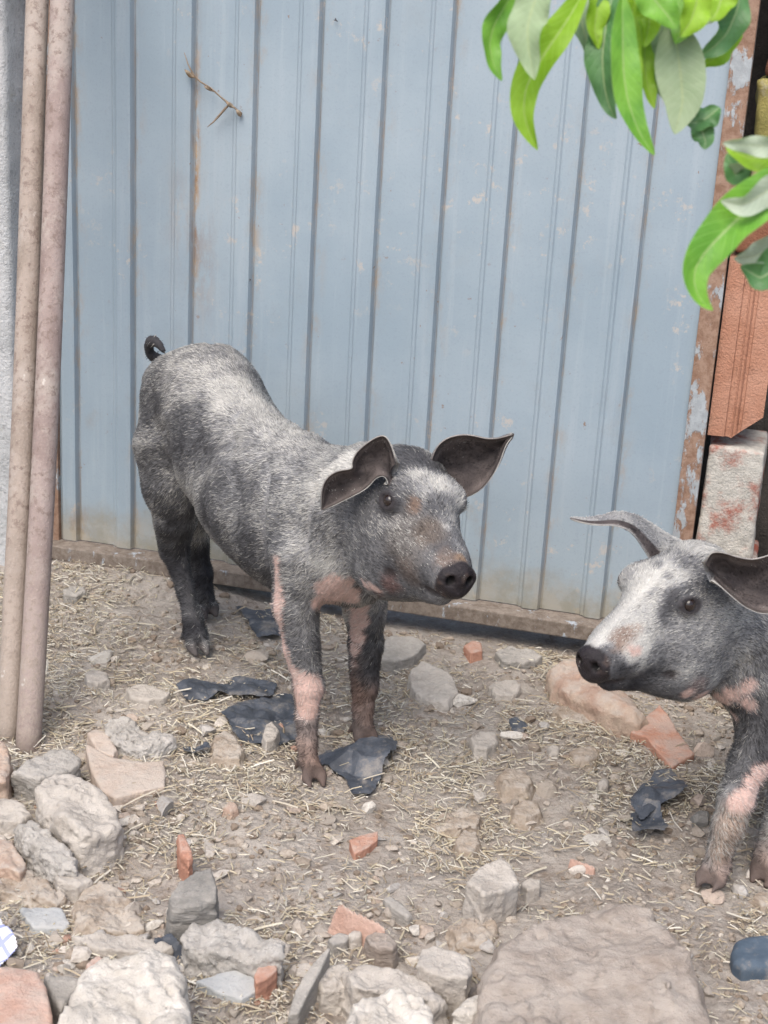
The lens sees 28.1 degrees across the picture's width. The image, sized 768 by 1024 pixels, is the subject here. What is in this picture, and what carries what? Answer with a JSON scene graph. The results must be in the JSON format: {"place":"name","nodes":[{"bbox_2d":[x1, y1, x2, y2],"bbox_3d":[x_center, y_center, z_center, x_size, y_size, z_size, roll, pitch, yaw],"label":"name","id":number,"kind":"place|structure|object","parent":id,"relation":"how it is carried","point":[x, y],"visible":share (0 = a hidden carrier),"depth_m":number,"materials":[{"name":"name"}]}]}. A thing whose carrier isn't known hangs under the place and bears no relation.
{"place":"outdoors","nodes":[
{"label":"outdoors","id":0,"kind":"place"},
{"bbox_2d":[0,559,767,1023],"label":"ground","id":1,"kind":"structure","parent":0,"point":[560,801],"depth_m":2.58,"materials":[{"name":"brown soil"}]},
{"bbox_2d":[0,741,13,798],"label":"stone","id":2,"kind":"object","parent":1,"relation":"on","point":[6,787],"visible":0.77,"depth_m":2.50,"materials":[{"name":"stone"}]},
{"bbox_2d":[0,918,16,965],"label":"paper scrap","id":3,"kind":"object","parent":1,"relation":"on","point":[8,945],"visible":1,"depth_m":2.11,"materials":[{"name":"white paper"}]},
{"bbox_2d":[0,0,25,565],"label":"concrete pillar","id":4,"kind":"structure","parent":1,"relation":"on","point":[12,21],"depth_m":3.21,"materials":[{"name":"grey concrete"}]},
{"bbox_2d":[0,839,26,881],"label":"stone","id":5,"kind":"object","parent":1,"relation":"on","point":[13,865],"visible":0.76,"depth_m":2.29,"materials":[{"name":"beige stone"}]},
{"bbox_2d":[0,798,33,836],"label":"stone","id":6,"kind":"object","parent":1,"relation":"on","point":[14,814],"visible":0.69,"depth_m":2.41,"materials":[{"name":"grey stone"}]},
{"bbox_2d":[0,0,48,742],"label":"pipe","id":7,"kind":"object","parent":1,"relation":"on","point":[31,171],"visible":0.84,"depth_m":2.79,"materials":[{"name":"brown metal"}]},
{"bbox_2d":[0,967,52,1023],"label":"brick slab","id":8,"kind":"object","parent":1,"relation":"on","point":[24,998],"depth_m":1.94,"materials":[{"name":"brick"}]},
{"bbox_2d":[0,870,71,908],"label":"stone","id":9,"kind":"object","parent":1,"relation":"on","point":[36,892],"visible":0.61,"depth_m":2.25,"materials":[{"name":"beige stone"}]},
{"bbox_2d":[15,0,74,754],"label":"pipe","id":10,"kind":"object","parent":1,"relation":"on","point":[44,449],"visible":0.98,"depth_m":2.76,"materials":[{"name":"metal"}]},
{"bbox_2d":[19,907,70,935],"bbox_3d":[-0.488,0.592,2.204,0.082,0.030,0.056,3,19,0],"label":"slate flake","id":11,"kind":"object","parent":1,"relation":"on","point":[37,920],"visible":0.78,"depth_m":2.19,"materials":[{"name":"grey stone"}]},
{"bbox_2d":[11,749,80,801],"bbox_3d":[-0.552,0.444,2.538,0.080,0.074,0.116,14,22,28],"label":"stone","id":12,"kind":"object","parent":1,"relation":"on","point":[29,776],"visible":0.52,"depth_m":2.51,"materials":[{"name":"grey stone"}]},
{"bbox_2d":[13,820,79,887],"bbox_3d":[-0.514,0.523,2.328,0.054,0.075,0.168,-15,26,-42],"label":"stone","id":13,"kind":"object","parent":1,"relation":"on","point":[44,853],"visible":0.79,"depth_m":2.31,"materials":[{"name":"grey stone"}]},
{"bbox_2d":[44,976,77,1023],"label":"slate flake","id":14,"kind":"object","parent":1,"relation":"on","point":[60,990],"visible":0.47,"depth_m":2.00,"materials":[{"name":"grey stone"}]},
{"bbox_2d":[53,873,92,902],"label":"stone","id":15,"kind":"object","parent":1,"relation":"on","point":[72,888],"visible":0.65,"depth_m":2.26,"materials":[{"name":"grey stone"}]},
{"bbox_2d":[62,586,86,603],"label":"stone","id":16,"kind":"object","parent":1,"relation":"on","point":[70,594],"visible":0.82,"depth_m":3.31,"materials":[{"name":"grey stone"}]},
{"bbox_2d":[34,774,124,877],"bbox_3d":[-0.481,0.484,2.400,0.110,0.100,0.208,-15,26,-42],"label":"boulder","id":17,"kind":"object","parent":1,"relation":"on","point":[78,817],"visible":0.88,"depth_m":2.35,"materials":[{"name":"stone"}]},
{"bbox_2d":[86,956,101,968],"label":"stone","id":18,"kind":"object","parent":1,"relation":"on","point":[93,961],"visible":0.04,"depth_m":2.04,"materials":[{"name":"stone"}]},
{"bbox_2d":[84,670,110,693],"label":"stone","id":19,"kind":"object","parent":1,"relation":"on","point":[95,679],"visible":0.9,"depth_m":2.91,"materials":[{"name":"grey stone"}]},
{"bbox_2d":[87,730,118,758],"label":"stone","id":20,"kind":"object","parent":1,"relation":"on","point":[99,740],"visible":0.54,"depth_m":2.65,"materials":[{"name":"beige stone"}]},
{"bbox_2d":[69,881,145,935],"bbox_3d":[-0.395,0.582,2.224,0.133,0.040,0.148,3,19,0],"label":"stone","id":21,"kind":"object","parent":1,"relation":"on","point":[100,905],"visible":0.75,"depth_m":2.20,"materials":[{"name":"beige stone"}]},
{"bbox_2d":[71,932,173,959],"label":"stone","id":22,"kind":"object","parent":1,"relation":"on","point":[107,945],"visible":0.6,"depth_m":2.13,"materials":[{"name":"beige stone"}]},
{"bbox_2d":[57,948,191,1023],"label":"boulder","id":23,"kind":"object","parent":1,"relation":"on","point":[149,986],"visible":1,"depth_m":1.90,"materials":[{"name":"stone"}]},
{"bbox_2d":[86,744,165,805],"bbox_3d":[-0.430,0.443,2.583,0.126,0.035,0.195,-2,20,-16],"label":"roof tile","id":24,"kind":"object","parent":1,"relation":"on","point":[112,778],"visible":0.83,"depth_m":2.55,"materials":[{"name":"beige ceramic"}]},
{"bbox_2d":[104,716,176,760],"bbox_3d":[-0.425,0.401,2.672,0.145,0.057,0.085,8,20,14],"label":"stone","id":25,"kind":"object","parent":1,"relation":"on","point":[128,736],"visible":0.74,"depth_m":2.65,"materials":[{"name":"grey stone"}]},
{"bbox_2d":[125,684,171,709],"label":"stone","id":26,"kind":"object","parent":1,"relation":"on","point":[143,696],"visible":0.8,"depth_m":2.86,"materials":[{"name":"grey stone"}]},
{"bbox_2d":[154,933,181,964],"bbox_3d":[-0.293,0.609,2.132,0.035,0.026,0.055,-15,26,-42],"label":"plastic scrap","id":27,"kind":"object","parent":1,"relation":"on","point":[171,939],"visible":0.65,"depth_m":2.14,"materials":[{"name":"black plastic"}]},
{"bbox_2d":[176,834,192,880],"bbox_3d":[-0.300,0.534,2.316,0.019,0.070,0.080,-2,20,-14],"label":"brick shard","id":28,"kind":"object","parent":1,"relation":"on","point":[184,860],"visible":0.69,"depth_m":2.29,"materials":[{"name":"brick"}]},
{"bbox_2d":[164,868,218,944],"bbox_3d":[-0.272,0.568,2.178,0.082,0.108,0.070,-4,20,-21],"label":"slate block","id":29,"kind":"object","parent":1,"relation":"on","point":[193,898],"depth_m":2.16,"materials":[{"name":"grey stone"}]},
{"bbox_2d":[183,741,210,752],"bbox_3d":[-0.325,0.410,2.671,0.049,0.013,0.042,-1,19,-12],"label":"plastic scrap","id":30,"kind":"object","parent":1,"relation":"on","point":[203,746],"visible":1,"depth_m":2.67,"materials":[{"name":"black plastic"}]},
{"bbox_2d":[196,970,254,1007],"bbox_3d":[-0.204,0.646,2.056,0.079,0.036,0.057,-8,22,-29],"label":"slate flake","id":31,"kind":"object","parent":1,"relation":"on","point":[233,985],"visible":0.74,"depth_m":2.05,"materials":[{"name":"grey stone"}]},
{"bbox_2d":[176,676,276,700],"bbox_3d":[-0.299,0.329,2.936,0.197,0.030,0.103,0,19,-10],"label":"plastic scrap","id":32,"kind":"object","parent":1,"relation":"on","point":[201,689],"visible":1,"depth_m":2.92,"materials":[{"name":"black plastic"}]},
{"bbox_2d":[209,731,247,770],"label":"stone","id":33,"kind":"object","parent":1,"relation":"on","point":[225,748],"visible":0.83,"depth_m":2.67,"materials":[{"name":"beige stone"}]},
{"bbox_2d":[222,802,238,819],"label":"stone","id":34,"kind":"object","parent":1,"relation":"on","point":[231,809],"visible":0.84,"depth_m":2.48,"materials":[{"name":"brown stone"}]},
{"bbox_2d":[180,919,284,989],"bbox_3d":[-0.205,0.614,2.110,0.152,0.082,0.080,7,19,10],"label":"concrete chunk","id":35,"kind":"object","parent":1,"relation":"on","point":[214,947],"visible":0.69,"depth_m":2.08,"materials":[{"name":"grey concrete"}]},
{"bbox_2d":[236,606,279,637],"bbox_3d":[-0.259,0.231,3.262,0.089,0.017,0.176,-2,20,-14],"label":"plastic scrap","id":36,"kind":"object","parent":1,"relation":"on","point":[265,625],"visible":0.84,"depth_m":3.24,"materials":[{"name":"black plastic"}]},
{"bbox_2d":[221,693,296,744],"bbox_3d":[-0.227,0.374,2.837,0.144,0.024,0.224,3,19,0],"label":"plastic scrap","id":37,"kind":"object","parent":1,"relation":"on","point":[259,714],"visible":0.9,"depth_m":2.83,"materials":[{"name":"black plastic"}]},
{"bbox_2d":[254,966,277,1004],"bbox_3d":[-0.159,0.640,2.064,0.034,0.054,0.054,3,19,0],"label":"brick shard","id":38,"kind":"object","parent":1,"relation":"on","point":[265,981],"visible":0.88,"depth_m":2.05,"materials":[{"name":"brick"}]},
{"bbox_2d":[261,722,279,754],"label":"stone","id":39,"kind":"object","parent":1,"relation":"on","point":[270,739],"visible":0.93,"depth_m":2.73,"materials":[{"name":"grey stone"}]},
{"bbox_2d":[288,948,329,1023],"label":"slate shard","id":40,"kind":"object","parent":1,"relation":"on","point":[305,997],"visible":0.81,"depth_m":2.03,"materials":[{"name":"grey stone"}]},
{"bbox_2d":[131,335,513,788],"bbox_3d":[-0.168,0.076,2.764,0.278,0.647,1.052,-11,24,-36],"label":"pig","id":41,"kind":"object","parent":1,"relation":"on","point":[247,476],"visible":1,"depth_m":2.61},
{"bbox_2d":[317,964,349,1015],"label":"stone","id":42,"kind":"object","parent":1,"relation":"on","point":[330,997],"visible":0.52,"depth_m":2.05,"materials":[{"name":"beige stone"}]},
{"bbox_2d":[327,933,348,956],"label":"stone","id":43,"kind":"object","parent":1,"relation":"on","point":[339,940],"visible":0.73,"depth_m":2.16,"materials":[{"name":"grey stone"}]},
{"bbox_2d":[348,931,361,951],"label":"stone","id":44,"kind":"object","parent":1,"relation":"on","point":[355,939],"visible":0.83,"depth_m":2.17,"materials":[{"name":"beige stone"}]},
{"bbox_2d":[327,904,384,946],"bbox_3d":[-0.035,0.597,2.190,0.100,0.059,0.027,17,23,35],"label":"roof tile","id":45,"kind":"object","parent":1,"relation":"on","point":[347,921],"visible":0.61,"depth_m":2.19,"materials":[{"name":"ceramic"}]},
{"bbox_2d":[318,735,397,793],"bbox_3d":[-0.051,0.424,2.707,0.137,0.038,0.216,10,20,18],"label":"plastic scrap","id":46,"kind":"object","parent":1,"relation":"on","point":[364,757],"visible":0.98,"depth_m":2.68,"materials":[{"name":"black plastic"}]},
{"bbox_2d":[349,831,377,859],"bbox_3d":[-0.032,0.535,2.439,0.036,0.030,0.077,20,25,40],"label":"terracotta sherd","id":47,"kind":"object","parent":1,"relation":"on","point":[361,846],"visible":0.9,"depth_m":2.43,"materials":[{"name":"orange ceramic"}]},
{"bbox_2d":[363,932,398,968],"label":"stone","id":48,"kind":"object","parent":1,"relation":"on","point":[381,949],"visible":0.84,"depth_m":2.13,"materials":[{"name":"brown stone"}]},
{"bbox_2d":[0,559,767,1023],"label":"straw","id":49,"kind":"object","parent":1,"relation":"on","point":[396,769],"visible":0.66,"depth_m":2.64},
{"bbox_2d":[0,590,767,1023],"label":"rubble","id":50,"kind":"object","parent":1,"relation":"on","point":[544,790],"visible":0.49,"depth_m":2.42,"materials":[{"name":"grey stone"}]},
{"bbox_2d":[346,987,433,1023],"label":"boulder","id":51,"kind":"object","parent":1,"relation":"on","point":[396,1005],"visible":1,"depth_m":1.96,"materials":[{"name":"stone"}]},
{"bbox_2d":[340,964,448,1023],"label":"boulder","id":52,"kind":"object","parent":1,"relation":"on","point":[359,982],"visible":0.62,"depth_m":2.03,"materials":[{"name":"stone"}]},
{"bbox_2d":[383,896,412,926],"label":"stone","id":53,"kind":"object","parent":1,"relation":"on","point":[401,915],"visible":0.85,"depth_m":2.23,"materials":[{"name":"grey stone"}]},
{"bbox_2d":[44,0,760,639],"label":"gate","id":54,"kind":"structure","parent":1,"relation":"on","point":[362,220],"depth_m":3.12,"materials":[{"name":"blue metal"}]},
{"bbox_2d":[184,53,241,126],"bbox_3d":[-0.345,-0.844,3.083,0.125,0.142,0.024,8,20,14],"label":"twig","id":55,"kind":"object","parent":54,"relation":"attached to","point":[209,88],"visible":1,"depth_m":3.08,"materials":[{"name":"brown plant"}]},
{"bbox_2d":[380,636,425,674],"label":"stone","id":56,"kind":"object","parent":1,"relation":"on","point":[404,652],"visible":0.77,"depth_m":3.10,"materials":[{"name":"grey stone"}]},
{"bbox_2d":[407,661,457,712],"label":"stone","id":57,"kind":"object","parent":1,"relation":"on","point":[429,684],"visible":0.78,"depth_m":2.97,"materials":[{"name":"grey stone"}]},
{"bbox_2d":[416,946,472,1021],"bbox_3d":[0.080,0.642,2.069,0.077,0.093,0.060,8,20,15],"label":"stone","id":58,"kind":"object","parent":1,"relation":"on","point":[446,975],"visible":0.67,"depth_m":2.04,"materials":[{"name":"beige stone"}]},
{"bbox_2d":[429,807,483,838],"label":"stone","id":59,"kind":"object","parent":1,"relation":"on","point":[467,819],"visible":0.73,"depth_m":2.53,"materials":[{"name":"beige stone"}]},
{"bbox_2d":[452,995,477,1023],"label":"stone","id":60,"kind":"object","parent":1,"relation":"on","point":[465,1012],"visible":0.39,"depth_m":1.98,"materials":[{"name":"beige stone"}]},
{"bbox_2d":[451,830,483,860],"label":"stone","id":61,"kind":"object","parent":1,"relation":"on","point":[466,842],"visible":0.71,"depth_m":2.46,"materials":[{"name":"beige stone"}]},
{"bbox_2d":[444,918,498,954],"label":"stone","id":62,"kind":"object","parent":1,"relation":"on","point":[472,933],"visible":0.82,"depth_m":2.19,"materials":[{"name":"beige stone"}]},
{"bbox_2d":[462,641,481,662],"bbox_3d":[0.182,0.292,3.165,0.043,0.036,0.067,3,19,0],"label":"terracotta sherd","id":63,"kind":"object","parent":1,"relation":"on","point":[472,650],"visible":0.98,"depth_m":3.14,"materials":[{"name":"orange ceramic"}]},
{"bbox_2d":[468,731,497,761],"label":"stone","id":64,"kind":"object","parent":1,"relation":"on","point":[483,744],"visible":0.91,"depth_m":2.77,"materials":[{"name":"grey stone"}]},
{"bbox_2d":[462,858,518,922],"bbox_3d":[0.160,0.569,2.264,0.095,0.078,0.071,-12,24,-37],"label":"stone","id":65,"kind":"object","parent":1,"relation":"on","point":[491,889],"visible":0.88,"depth_m":2.23,"materials":[{"name":"grey stone"}]},
{"bbox_2d":[487,680,521,704],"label":"stone","id":66,"kind":"object","parent":1,"relation":"on","point":[506,690],"visible":0.8,"depth_m":2.99,"materials":[{"name":"grey stone"}]},
{"bbox_2d":[494,768,535,802],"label":"stone","id":67,"kind":"object","parent":1,"relation":"on","point":[510,784],"visible":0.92,"depth_m":2.64,"materials":[{"name":"beige stone"}]},
{"bbox_2d":[509,717,527,731],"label":"plastic scrap","id":68,"kind":"object","parent":1,"relation":"on","point":[518,726],"visible":1,"depth_m":2.86,"materials":[{"name":"black plastic"}]},
{"bbox_2d":[494,646,542,669],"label":"stone","id":69,"kind":"object","parent":1,"relation":"on","point":[508,657],"visible":0.81,"depth_m":3.12,"materials":[{"name":"grey stone"}]},
{"bbox_2d":[508,800,543,830],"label":"stone","id":70,"kind":"object","parent":1,"relation":"on","point":[522,813],"visible":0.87,"depth_m":2.57,"materials":[{"name":"beige stone"}]},
{"bbox_2d":[520,878,540,903],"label":"stone","id":71,"kind":"object","parent":1,"relation":"on","point":[530,889],"visible":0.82,"depth_m":2.32,"materials":[{"name":"grey stone"}]},
{"bbox_2d":[546,745,559,759],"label":"stone","id":72,"kind":"object","parent":1,"relation":"on","point":[553,751],"visible":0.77,"depth_m":2.75,"materials":[{"name":"grey stone"}]},
{"bbox_2d":[551,706,589,726],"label":"stone","id":73,"kind":"object","parent":1,"relation":"on","point":[563,713],"visible":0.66,"depth_m":2.90,"materials":[{"name":"beige stone"}]},
{"bbox_2d":[568,859,594,874],"bbox_3d":[0.311,0.564,2.414,0.047,0.033,0.019,17,23,35],"label":"terracotta sherd","id":74,"kind":"object","parent":1,"relation":"on","point":[590,870],"visible":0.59,"depth_m":2.40,"materials":[{"name":"ceramic"}]},
{"bbox_2d":[569,746,600,768],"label":"stone","id":75,"kind":"object","parent":1,"relation":"on","point":[581,756],"visible":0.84,"depth_m":2.74,"materials":[{"name":"beige stone"}]},
{"bbox_2d":[468,903,711,1023],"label":"boulder","id":76,"kind":"object","parent":1,"relation":"on","point":[610,963],"visible":0.98,"depth_m":2.02,"materials":[{"name":"brown stone"}]},
{"bbox_2d":[544,658,648,739],"bbox_3d":[0.416,0.357,2.948,0.140,0.077,0.275,-11,24,-36],"label":"stone","id":77,"kind":"object","parent":1,"relation":"on","point":[620,713],"visible":0.71,"depth_m":2.89,"materials":[{"name":"beige stone"}]},
{"bbox_2d":[597,778,608,794],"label":"stone","id":78,"kind":"object","parent":1,"relation":"on","point":[603,784],"visible":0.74,"depth_m":2.66,"materials":[{"name":"grey stone"}]},
{"bbox_2d":[630,798,668,830],"bbox_3d":[0.436,0.509,2.538,0.065,0.029,0.101,3,19,0],"label":"plastic scrap","id":79,"kind":"object","parent":1,"relation":"on","point":[649,822],"visible":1,"depth_m":2.56,"materials":[{"name":"black plastic"}]},
{"bbox_2d":[630,768,687,819],"bbox_3d":[0.466,0.470,2.634,0.099,0.042,0.175,3,19,0],"label":"plastic scrap","id":80,"kind":"object","parent":1,"relation":"on","point":[661,791],"visible":0.98,"depth_m":2.60,"materials":[{"name":"black plastic"}]},
{"bbox_2d":[630,705,693,769],"bbox_3d":[0.502,0.417,2.822,0.094,0.034,0.210,-1,19,-12],"label":"brick","id":81,"kind":"object","parent":1,"relation":"on","point":[663,738],"visible":0.96,"depth_m":2.81,"materials":[{"name":"brick"}]},
{"bbox_2d":[570,510,767,892],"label":"pig","id":82,"kind":"object","parent":1,"relation":"on","point":[684,621],"visible":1,"depth_m":2.24},
{"bbox_2d":[690,810,708,827],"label":"stone","id":83,"kind":"object","parent":1,"relation":"on","point":[700,818],"visible":0.74,"depth_m":2.54,"materials":[{"name":"stone"}]},
{"bbox_2d":[696,60,767,557],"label":"brick pier","id":84,"kind":"structure","parent":1,"relation":"on","point":[732,487],"depth_m":3.04,"materials":[{"name":"brick"}]},
{"bbox_2d":[729,935,767,980],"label":"foam sole","id":85,"kind":"object","parent":1,"relation":"on","point":[748,958],"visible":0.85,"depth_m":2.15,"materials":[{"name":"blue rubber"}]},
{"bbox_2d":[748,891,767,912],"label":"stone","id":86,"kind":"object","parent":1,"relation":"on","point":[760,898],"visible":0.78,"depth_m":2.34,"materials":[{"name":"beige stone"}]},
{"bbox_2d":[482,0,750,154],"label":"leafy branch","id":87,"kind":"object","parent":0,"point":[633,49],"visible":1,"depth_m":1.44,"materials":[{"name":"green plant"}]},
{"bbox_2d":[682,135,767,310],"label":"leafy branch","id":88,"kind":"object","parent":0,"point":[736,215],"visible":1,"depth_m":1.33,"materials":[{"name":"green plant"}]},
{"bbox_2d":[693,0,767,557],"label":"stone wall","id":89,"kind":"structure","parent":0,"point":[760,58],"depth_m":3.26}
]}

